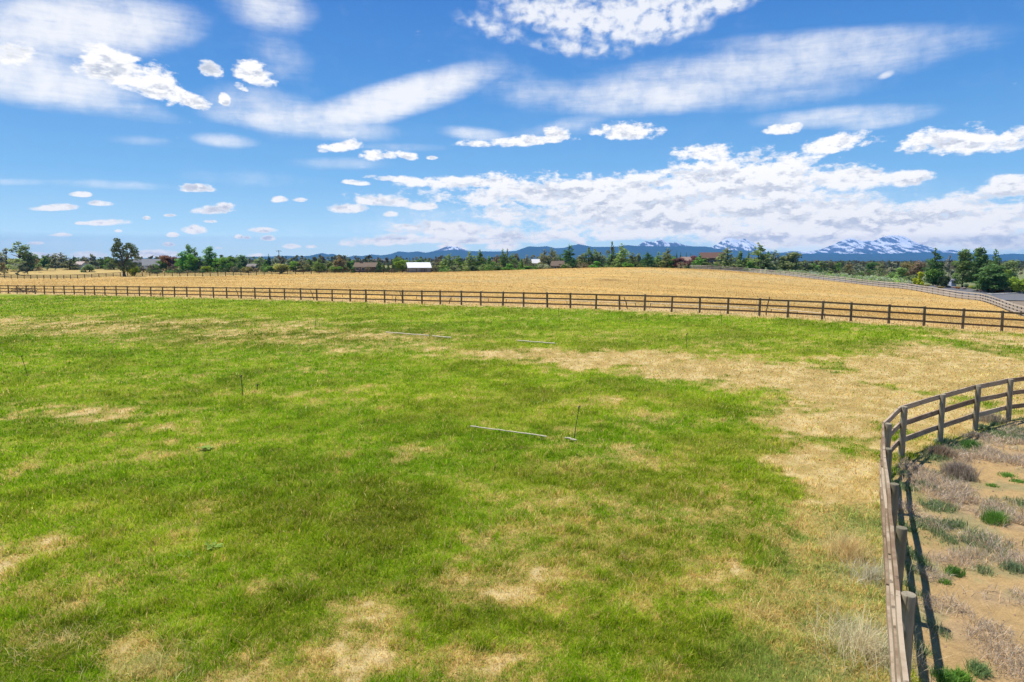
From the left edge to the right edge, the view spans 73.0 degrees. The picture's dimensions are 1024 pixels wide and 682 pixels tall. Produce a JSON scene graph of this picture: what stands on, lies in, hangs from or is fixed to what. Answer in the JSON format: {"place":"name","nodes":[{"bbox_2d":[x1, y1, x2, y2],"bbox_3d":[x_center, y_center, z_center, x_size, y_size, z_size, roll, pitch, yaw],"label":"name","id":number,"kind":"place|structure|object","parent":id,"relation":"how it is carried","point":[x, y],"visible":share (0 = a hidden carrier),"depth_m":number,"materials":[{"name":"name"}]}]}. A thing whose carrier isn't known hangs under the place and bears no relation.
{"place":"outdoors","nodes":[
{"label":"outdoors","id":0,"kind":"place"},
{"bbox_2d":[432,246,467,251],"bbox_3d":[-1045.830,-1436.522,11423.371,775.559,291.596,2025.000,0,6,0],"label":"snowy mountain","id":1,"kind":"structure","parent":0,"point":[450,248],"depth_m":11826.58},
{"bbox_2d":[0,294,1023,681],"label":"pasture grass","id":2,"kind":"structure","parent":0,"point":[728,648],"depth_m":14.20,"materials":[{"name":"plant"}]},
{"bbox_2d":[0,264,1023,681],"bbox_3d":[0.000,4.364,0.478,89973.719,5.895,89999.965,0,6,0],"label":"ground","id":3,"kind":"structure","parent":0,"point":[994,602],"depth_m":20.53,"materials":[{"name":"soil"}]},
{"bbox_2d":[0,248,18,268],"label":"juniper tree","id":4,"kind":"object","parent":3,"relation":"on","point":[5,256],"visible":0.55,"depth_m":314.92,"materials":[{"name":"green plant"}]},
{"bbox_2d":[0,241,42,269],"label":"juniper tree","id":5,"kind":"object","parent":3,"relation":"on","point":[24,255],"visible":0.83,"depth_m":301.54,"materials":[{"name":"green plant"}]},
{"bbox_2d":[21,260,36,270],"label":"shrub","id":6,"kind":"object","parent":3,"relation":"on","point":[30,263],"visible":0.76,"depth_m":300.33,"materials":[{"name":"green plant"}]},
{"bbox_2d":[50,252,69,267],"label":"pine tree","id":7,"kind":"object","parent":3,"relation":"on","point":[63,260],"visible":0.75,"depth_m":324.75,"materials":[{"name":"green plant"}]},
{"bbox_2d":[60,260,81,269],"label":"juniper tree","id":8,"kind":"object","parent":3,"relation":"on","point":[73,267],"visible":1,"depth_m":309.99,"materials":[{"name":"green plant"}]},
{"bbox_2d":[0,597,146,676],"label":"straw tuft","id":9,"kind":"object","parent":3,"relation":"on","point":[59,639],"visible":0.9,"depth_m":9.16,"materials":[{"name":"beige plant"}]},
{"bbox_2d":[80,264,96,271],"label":"shrub","id":10,"kind":"object","parent":3,"relation":"on","point":[89,267],"visible":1,"depth_m":297.28,"materials":[{"name":"green plant"}]},
{"bbox_2d":[87,254,99,268],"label":"juniper tree","id":11,"kind":"object","parent":3,"relation":"on","point":[93,261],"visible":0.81,"depth_m":319.72,"materials":[{"name":"green plant"}]},
{"bbox_2d":[110,238,138,276],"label":"juniper tree","id":12,"kind":"object","parent":3,"relation":"on","point":[125,263],"visible":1,"depth_m":247.67,"materials":[{"name":"green plant"}]},
{"bbox_2d":[74,628,215,681],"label":"straw tuft","id":13,"kind":"object","parent":3,"relation":"on","point":[149,664],"visible":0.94,"depth_m":8.54,"materials":[{"name":"beige plant"}]},
{"bbox_2d":[142,259,160,268],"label":"house","id":14,"kind":"structure","parent":3,"relation":"on","point":[147,262],"depth_m":313.82,"materials":[{"name":"beige"}]},
{"bbox_2d":[152,260,166,269],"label":"broadleaf tree","id":15,"kind":"object","parent":3,"relation":"on","point":[161,265],"visible":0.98,"depth_m":307.32,"materials":[{"name":"green plant"}]},
{"bbox_2d":[159,255,173,269],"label":"broadleaf tree","id":16,"kind":"object","parent":3,"relation":"on","point":[166,258],"visible":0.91,"depth_m":309.30,"materials":[{"name":"red plant"}]},
{"bbox_2d":[175,251,188,270],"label":"poplar tree","id":17,"kind":"object","parent":3,"relation":"on","point":[180,263],"visible":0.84,"depth_m":297.24,"materials":[{"name":"green plant"}]},
{"bbox_2d":[183,244,195,268],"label":"poplar tree","id":18,"kind":"object","parent":3,"relation":"on","point":[187,247],"visible":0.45,"depth_m":301.48,"materials":[{"name":"green plant"}]},
{"bbox_2d":[183,253,200,270],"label":"poplar tree","id":19,"kind":"object","parent":3,"relation":"on","point":[191,258],"visible":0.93,"depth_m":295.18,"materials":[{"name":"green plant"}]},
{"bbox_2d":[200,246,218,266],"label":"poplar tree","id":20,"kind":"object","parent":3,"relation":"on","point":[209,257],"visible":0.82,"depth_m":299.44,"materials":[{"name":"green plant"}]},
{"bbox_2d":[0,268,432,278],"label":"rail fence","id":21,"kind":"object","parent":3,"relation":"on","point":[164,273],"visible":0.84,"depth_m":247.05,"materials":[{"name":"brown wood"}]},
{"bbox_2d":[217,256,233,269],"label":"broadleaf tree","id":22,"kind":"object","parent":3,"relation":"on","point":[222,260],"visible":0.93,"depth_m":293.19,"materials":[{"name":"green plant"}]},
{"bbox_2d":[234,254,246,267],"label":"poplar tree","id":23,"kind":"object","parent":3,"relation":"on","point":[240,257],"visible":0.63,"depth_m":307.61,"materials":[{"name":"green plant"}]},
{"bbox_2d":[273,263,289,272],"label":"shrub","id":24,"kind":"object","parent":3,"relation":"on","point":[278,266],"visible":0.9,"depth_m":257.49,"materials":[{"name":"green plant"}]},
{"bbox_2d":[297,259,310,269],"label":"juniper tree","id":25,"kind":"object","parent":3,"relation":"on","point":[300,266],"visible":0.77,"depth_m":273.62,"materials":[{"name":"green plant"}]},
{"bbox_2d":[311,258,327,271],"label":"pine tree","id":26,"kind":"object","parent":3,"relation":"on","point":[320,266],"visible":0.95,"depth_m":270.05,"materials":[{"name":"green plant"}]},
{"bbox_2d":[328,256,347,270],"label":"juniper tree","id":27,"kind":"object","parent":3,"relation":"on","point":[340,264],"visible":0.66,"depth_m":269.89,"materials":[{"name":"green plant"}]},
{"bbox_2d":[353,261,377,271],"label":"house","id":28,"kind":"structure","parent":3,"relation":"on","point":[361,265],"depth_m":264.15,"materials":[{"name":"brown"}]},
{"bbox_2d":[393,259,408,269],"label":"broadleaf tree","id":29,"kind":"object","parent":3,"relation":"on","point":[400,265],"visible":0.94,"depth_m":261.33,"materials":[{"name":"green plant"}]},
{"bbox_2d":[406,262,431,272],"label":"barn","id":30,"kind":"structure","parent":3,"relation":"on","point":[410,265],"depth_m":257.49,"materials":[{"name":"metal"}]},
{"bbox_2d":[438,254,461,271],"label":"pine tree","id":31,"kind":"object","parent":3,"relation":"on","point":[445,261],"visible":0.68,"depth_m":261.74,"materials":[{"name":"green plant"}]},
{"bbox_2d":[460,252,478,270],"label":"pine tree","id":32,"kind":"object","parent":3,"relation":"on","point":[469,264],"visible":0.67,"depth_m":261.68,"materials":[{"name":"green plant"}]},
{"bbox_2d":[472,250,485,265],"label":"pine tree","id":33,"kind":"object","parent":3,"relation":"on","point":[479,256],"visible":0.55,"depth_m":263.40,"materials":[{"name":"green plant"}]},
{"bbox_2d":[496,248,508,267],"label":"pine tree","id":34,"kind":"object","parent":3,"relation":"on","point":[503,260],"visible":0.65,"depth_m":257.77,"materials":[{"name":"green plant"}]},
{"bbox_2d":[470,425,546,436],"bbox_3d":[-0.133,2.644,20.307,2.546,0.067,0.054,3,7,28],"label":"irrigation pipe","id":35,"kind":"object","parent":3,"relation":"on","point":[509,431],"visible":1,"depth_m":20.22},
{"bbox_2d":[0,267,1023,331],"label":"golden grass","id":36,"kind":"structure","parent":3,"relation":"on","point":[895,315],"depth_m":111.43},
{"bbox_2d":[0,285,1023,330],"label":"rail fence","id":37,"kind":"object","parent":3,"relation":"on","point":[924,314],"visible":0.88,"depth_m":61.89,"materials":[{"name":"brown wood"}]},
{"bbox_2d":[0,253,1023,274],"bbox_3d":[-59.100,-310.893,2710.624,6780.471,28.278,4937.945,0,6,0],"label":"forest","id":38,"kind":"object","parent":3,"relation":"on","point":[282,260],"visible":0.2,"depth_m":389.68,"materials":[{"name":"green plant"}]},
{"bbox_2d":[137,261,905,276],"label":"undergrowth","id":39,"kind":"object","parent":3,"relation":"on","point":[584,265],"visible":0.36,"depth_m":259.72,"materials":[{"name":"green plant"}]},
{"bbox_2d":[536,249,550,268],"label":"pine tree","id":40,"kind":"object","parent":3,"relation":"on","point":[543,256],"visible":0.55,"depth_m":253.82,"materials":[{"name":"green plant"}]},
{"bbox_2d":[543,248,558,265],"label":"juniper tree","id":41,"kind":"object","parent":3,"relation":"on","point":[551,253],"visible":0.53,"depth_m":255.62,"materials":[{"name":"green plant"}]},
{"bbox_2d":[550,261,565,268],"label":"shed","id":42,"kind":"structure","parent":3,"relation":"on","point":[555,264],"depth_m":249.12,"materials":[{"name":"brown"}]},
{"bbox_2d":[561,245,577,267],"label":"pine tree","id":43,"kind":"object","parent":3,"relation":"on","point":[572,261],"visible":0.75,"depth_m":251.10,"materials":[{"name":"green plant"}]},
{"bbox_2d":[506,298,635,305],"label":"irrigation pipe","id":44,"kind":"object","parent":3,"relation":"on","point":[572,300],"visible":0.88,"depth_m":69.24,"materials":[{"name":"metal"}]},
{"bbox_2d":[581,246,592,265],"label":"juniper tree","id":45,"kind":"object","parent":3,"relation":"on","point":[590,253],"visible":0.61,"depth_m":255.67,"materials":[{"name":"green plant"}]},
{"bbox_2d":[591,251,605,265],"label":"juniper tree","id":46,"kind":"object","parent":3,"relation":"on","point":[601,258],"visible":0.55,"depth_m":253.84,"materials":[{"name":"green plant"}]},
{"bbox_2d":[603,241,619,267],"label":"juniper tree","id":47,"kind":"object","parent":3,"relation":"on","point":[612,250],"visible":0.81,"depth_m":250.10,"materials":[{"name":"green plant"}]},
{"bbox_2d":[610,243,630,267],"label":"pine tree","id":48,"kind":"object","parent":3,"relation":"on","point":[622,253],"visible":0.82,"depth_m":247.27,"materials":[{"name":"green plant"}]},
{"bbox_2d":[639,253,658,267],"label":"pine tree","id":49,"kind":"object","parent":3,"relation":"on","point":[647,261],"visible":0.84,"depth_m":247.35,"materials":[{"name":"green plant"}]},
{"bbox_2d":[658,248,674,267],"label":"pine tree","id":50,"kind":"object","parent":3,"relation":"on","point":[667,257],"visible":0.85,"depth_m":248.02,"materials":[{"name":"green plant"}]},
{"bbox_2d":[671,257,690,267],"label":"broadleaf tree","id":51,"kind":"object","parent":3,"relation":"on","point":[680,260],"visible":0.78,"depth_m":243.73,"materials":[{"name":"red plant"}]},
{"bbox_2d":[690,255,705,268],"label":"pine tree","id":52,"kind":"object","parent":3,"relation":"on","point":[700,261],"visible":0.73,"depth_m":243.87,"materials":[{"name":"green plant"}]},
{"bbox_2d":[650,303,754,308],"bbox_3d":[16.805,-2.954,61.836,10.135,0.545,0.071,6,9,42],"label":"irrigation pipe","id":53,"kind":"object","parent":3,"relation":"on","point":[701,305],"visible":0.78,"depth_m":61.55,"materials":[{"name":"metal"}]},
{"bbox_2d":[699,252,724,265],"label":"house","id":54,"kind":"structure","parent":3,"relation":"on","point":[712,256],"depth_m":263.28,"materials":[{"name":"brown"}]},
{"bbox_2d":[713,247,740,268],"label":"pine tree","id":55,"kind":"object","parent":3,"relation":"on","point":[723,256],"visible":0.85,"depth_m":245.58,"materials":[{"name":"green plant"}]},
{"bbox_2d":[736,251,748,269],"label":"juniper tree","id":56,"kind":"object","parent":3,"relation":"on","point":[740,261],"visible":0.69,"depth_m":249.11,"materials":[{"name":"green plant"}]},
{"bbox_2d":[743,242,774,269],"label":"pine tree","id":57,"kind":"object","parent":3,"relation":"on","point":[759,250],"visible":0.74,"depth_m":247.33,"materials":[{"name":"green plant"}]},
{"bbox_2d":[708,582,818,643],"bbox_3d":[3.548,3.822,9.802,1.537,0.261,1.691,0,6,0],"label":"straw tuft","id":58,"kind":"object","parent":3,"relation":"on","point":[767,613],"visible":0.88,"depth_m":9.85,"materials":[{"name":"beige plant"}]},
{"bbox_2d":[756,257,780,268],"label":"juniper tree","id":59,"kind":"object","parent":3,"relation":"on","point":[765,263],"visible":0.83,"depth_m":244.89,"materials":[{"name":"green plant"}]},
{"bbox_2d":[769,250,781,267],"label":"juniper tree","id":60,"kind":"object","parent":3,"relation":"on","point":[773,256],"visible":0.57,"depth_m":255.57,"materials":[{"name":"green plant"}]},
{"bbox_2d":[776,255,789,270],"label":"juniper tree","id":61,"kind":"object","parent":3,"relation":"on","point":[781,263],"visible":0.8,"depth_m":253.61,"materials":[{"name":"green plant"}]},
{"bbox_2d":[782,252,801,269],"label":"broadleaf tree","id":62,"kind":"object","parent":3,"relation":"on","point":[791,257],"visible":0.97,"depth_m":253.06,"materials":[{"name":"green plant"}]},
{"bbox_2d":[799,260,812,271],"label":"juniper tree","id":63,"kind":"object","parent":3,"relation":"on","point":[809,265],"visible":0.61,"depth_m":259.95,"materials":[{"name":"green plant"}]},
{"bbox_2d":[749,268,912,283],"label":"sagebrush","id":64,"kind":"object","parent":3,"relation":"on","point":[881,278],"visible":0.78,"depth_m":212.16,"materials":[{"name":"green plant"}]},
{"bbox_2d":[825,259,838,273],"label":"juniper tree","id":65,"kind":"object","parent":3,"relation":"on","point":[832,267],"visible":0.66,"depth_m":261.91,"materials":[{"name":"green plant"}]},
{"bbox_2d":[812,524,882,567],"bbox_3d":[5.808,3.456,11.812,1.319,0.535,1.324,2,7,20],"label":"straw tuft","id":66,"kind":"object","parent":3,"relation":"on","point":[850,548],"visible":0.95,"depth_m":11.80,"materials":[{"name":"beige plant"}]},
{"bbox_2d":[689,265,1023,314],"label":"rail fence","id":67,"kind":"object","parent":3,"relation":"on","point":[943,294],"visible":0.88,"depth_m":148.90,"materials":[{"name":"grey wood"}]},
{"bbox_2d":[827,551,913,592],"bbox_3d":[5.779,3.605,11.056,1.372,0.376,1.378,6,9,44],"label":"straw tuft","id":68,"kind":"object","parent":3,"relation":"on","point":[873,572],"visible":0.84,"depth_m":10.98,"materials":[{"name":"beige plant"}]},
{"bbox_2d":[796,591,950,681],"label":"straw tuft","id":69,"kind":"object","parent":3,"relation":"on","point":[863,644],"visible":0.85,"depth_m":8.90,"materials":[{"name":"beige plant"}]},
{"bbox_2d":[866,262,880,272],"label":"broadleaf tree","id":70,"kind":"object","parent":3,"relation":"on","point":[870,265],"visible":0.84,"depth_m":288.07,"materials":[{"name":"green plant"}]},
{"bbox_2d":[886,267,907,278],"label":"shrub","id":71,"kind":"object","parent":3,"relation":"on","point":[900,270],"visible":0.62,"depth_m":213.11,"materials":[{"name":"green plant"}]},
{"bbox_2d":[901,262,916,275],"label":"broadleaf tree","id":72,"kind":"object","parent":3,"relation":"on","point":[908,265],"visible":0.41,"depth_m":218.27,"materials":[{"name":"brown plant"}]},
{"bbox_2d":[908,260,926,279],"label":"broadleaf tree","id":73,"kind":"object","parent":3,"relation":"on","point":[919,265],"visible":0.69,"depth_m":203.20,"materials":[{"name":"brown plant"}]},
{"bbox_2d":[912,272,924,284],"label":"shrub","id":74,"kind":"object","parent":3,"relation":"on","point":[917,280],"visible":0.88,"depth_m":166.95,"materials":[{"name":"yellow plant"}]},
{"bbox_2d":[922,248,947,284],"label":"pine tree","id":75,"kind":"object","parent":3,"relation":"on","point":[934,264],"visible":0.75,"depth_m":168.36,"materials":[{"name":"green plant"}]},
{"bbox_2d":[925,268,945,284],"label":"shrub","id":76,"kind":"object","parent":3,"relation":"on","point":[935,274],"visible":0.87,"depth_m":167.27,"materials":[{"name":"green plant"}]},
{"bbox_2d":[924,443,959,457],"bbox_3d":[11.153,2.834,18.101,1.069,0.349,1.048,0,6,0],"label":"dry shrub","id":77,"kind":"object","parent":3,"relation":"on","point":[943,450],"visible":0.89,"depth_m":17.98,"materials":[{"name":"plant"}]},
{"bbox_2d":[937,276,950,286],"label":"shrub","id":78,"kind":"object","parent":3,"relation":"on","point":[943,281],"visible":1,"depth_m":150.99,"materials":[{"name":"green plant"}]},
{"bbox_2d":[924,662,965,681],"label":"weed clump","id":79,"kind":"object","parent":3,"relation":"on","point":[941,676],"visible":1,"depth_m":8.36,"materials":[{"name":"green plant"}]},
{"bbox_2d":[943,254,954,283],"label":"juniper tree","id":80,"kind":"object","parent":3,"relation":"on","point":[948,264],"visible":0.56,"depth_m":184.16,"materials":[{"name":"green plant"}]},
{"bbox_2d":[879,377,1023,681],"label":"rail fence","id":81,"kind":"object","parent":3,"relation":"on","point":[900,609],"visible":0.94,"depth_m":11.47,"materials":[{"name":"brown wood"}]},
{"bbox_2d":[942,563,967,577],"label":"weed clump","id":82,"kind":"object","parent":3,"relation":"on","point":[955,571],"visible":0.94,"depth_m":11.17,"materials":[{"name":"green plant"}]},
{"bbox_2d":[891,416,1023,657],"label":"green weeds","id":83,"kind":"object","parent":3,"relation":"on","point":[936,505],"visible":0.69,"depth_m":13.21,"materials":[{"name":"green plant"}]},
{"bbox_2d":[892,420,1023,681],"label":"dead weeds","id":84,"kind":"object","parent":3,"relation":"on","point":[951,489],"visible":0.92,"depth_m":13.21,"materials":[{"name":"beige plant"}]},
{"bbox_2d":[895,425,1023,672],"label":"dirt crumbs","id":85,"kind":"object","parent":3,"relation":"on","point":[945,646],"visible":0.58,"depth_m":10.52,"materials":[{"name":"brown soil"}]},
{"bbox_2d":[937,457,983,481],"bbox_3d":[10.493,2.974,16.270,1.173,0.510,1.253,-4,8,-34],"label":"dry shrub","id":86,"kind":"object","parent":3,"relation":"on","point":[961,469],"visible":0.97,"depth_m":16.13,"materials":[{"name":"brown plant"}]},
{"bbox_2d":[944,664,979,681],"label":"weed clump","id":87,"kind":"object","parent":3,"relation":"on","point":[968,677],"visible":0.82,"depth_m":8.36,"materials":[{"name":"green plant"}]},
{"bbox_2d":[951,249,977,286],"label":"cedar tree","id":88,"kind":"object","parent":3,"relation":"on","point":[967,267],"visible":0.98,"depth_m":152.47,"materials":[{"name":"green plant"}]},
{"bbox_2d":[958,437,983,449],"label":"weed clump","id":89,"kind":"object","parent":3,"relation":"on","point":[969,443],"visible":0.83,"depth_m":18.90,"materials":[{"name":"green plant"}]},
{"bbox_2d":[970,247,990,282],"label":"cedar tree","id":90,"kind":"object","parent":3,"relation":"on","point":[980,258],"visible":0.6,"depth_m":153.46,"materials":[{"name":"green plant"}]},
{"bbox_2d":[962,654,999,679],"bbox_3d":[5.792,4.024,8.541,0.432,0.181,0.441,0,6,0],"label":"weed clump","id":91,"kind":"object","parent":3,"relation":"on","point":[979,669],"visible":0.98,"depth_m":8.52,"materials":[{"name":"green plant"}]},
{"bbox_2d":[964,409,1012,423],"bbox_3d":[15.031,2.352,21.905,1.367,0.387,1.463,-5,8,-40],"label":"dry shrub","id":92,"kind":"object","parent":3,"relation":"on","point":[992,417],"visible":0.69,"depth_m":21.68,"materials":[{"name":"beige plant"}]},
{"bbox_2d":[969,264,1012,291],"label":"cedar tree","id":93,"kind":"object","parent":3,"relation":"on","point":[994,270],"visible":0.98,"depth_m":139.66,"materials":[{"name":"green plant"}]},
{"bbox_2d":[975,280,1009,291],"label":"shrub","id":94,"kind":"object","parent":3,"relation":"on","point":[988,289],"visible":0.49,"depth_m":140.62,"materials":[{"name":"green plant"}]},
{"bbox_2d":[975,507,1012,526],"bbox_3d":[9.416,3.393,13.475,0.746,0.285,0.804,4,8,33],"label":"weed clump","id":95,"kind":"object","parent":3,"relation":"on","point":[995,517],"visible":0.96,"depth_m":13.36,"materials":[{"name":"green plant"}]},
{"bbox_2d":[984,249,1008,281],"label":"pine tree","id":96,"kind":"object","parent":3,"relation":"on","point":[995,260],"visible":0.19,"depth_m":146.74,"materials":[{"name":"green plant"}]},
{"bbox_2d":[997,471,1018,477],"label":"weed clump","id":97,"kind":"object","parent":3,"relation":"on","point":[1007,474],"visible":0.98,"depth_m":16.38,"materials":[{"name":"green plant"}]},
{"bbox_2d":[997,558,1023,573],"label":"weed clump","id":98,"kind":"object","parent":3,"relation":"on","point":[1014,566],"visible":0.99,"depth_m":11.30,"materials":[{"name":"green plant"}]},
{"bbox_2d":[1000,259,1020,276],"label":"broadleaf tree","id":99,"kind":"object","parent":3,"relation":"on","point":[1009,264],"visible":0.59,"depth_m":217.95,"materials":[{"name":"green plant"}]},
{"bbox_2d":[1008,276,1023,292],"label":"shrub","id":100,"kind":"object","parent":3,"relation":"on","point":[1018,284],"visible":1,"depth_m":136.58,"materials":[{"name":"green plant"}]},
{"bbox_2d":[0,0,1023,259],"label":"sky","id":101,"kind":"structure","parent":0,"point":[256,128],"materials":[{"name":"blue"}]},
{"bbox_2d":[130,244,1023,261],"bbox_3d":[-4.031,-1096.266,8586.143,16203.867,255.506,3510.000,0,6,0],"label":"forested hills","id":102,"kind":"structure","parent":0,"point":[579,249],"depth_m":8891.48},
{"bbox_2d":[638,239,687,245],"bbox_3d":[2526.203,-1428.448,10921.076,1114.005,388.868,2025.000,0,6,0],"label":"snowy crags","id":103,"kind":"structure","parent":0,"point":[661,242],"depth_m":11308.90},
{"bbox_2d":[711,238,771,251],"bbox_3d":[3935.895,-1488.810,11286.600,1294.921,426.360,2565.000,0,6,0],"label":"snowy mountain","id":104,"kind":"structure","parent":0,"point":[739,245],"depth_m":11644.54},
{"bbox_2d":[783,235,973,253],"bbox_3d":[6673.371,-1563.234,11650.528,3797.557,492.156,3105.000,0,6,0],"label":"snowy mountain","id":105,"kind":"structure","parent":0,"point":[889,244],"depth_m":11975.18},
{"bbox_2d":[778,273,1021,300],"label":"road","id":106,"kind":"structure","parent":0,"point":[964,290],"depth_m":147.74,"materials":[{"name":"asphalt"}]},
{"bbox_2d":[988,293,1023,300],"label":"driveway","id":107,"kind":"structure","parent":0,"point":[1018,296],"depth_m":130.27,"materials":[{"name":"asphalt"}]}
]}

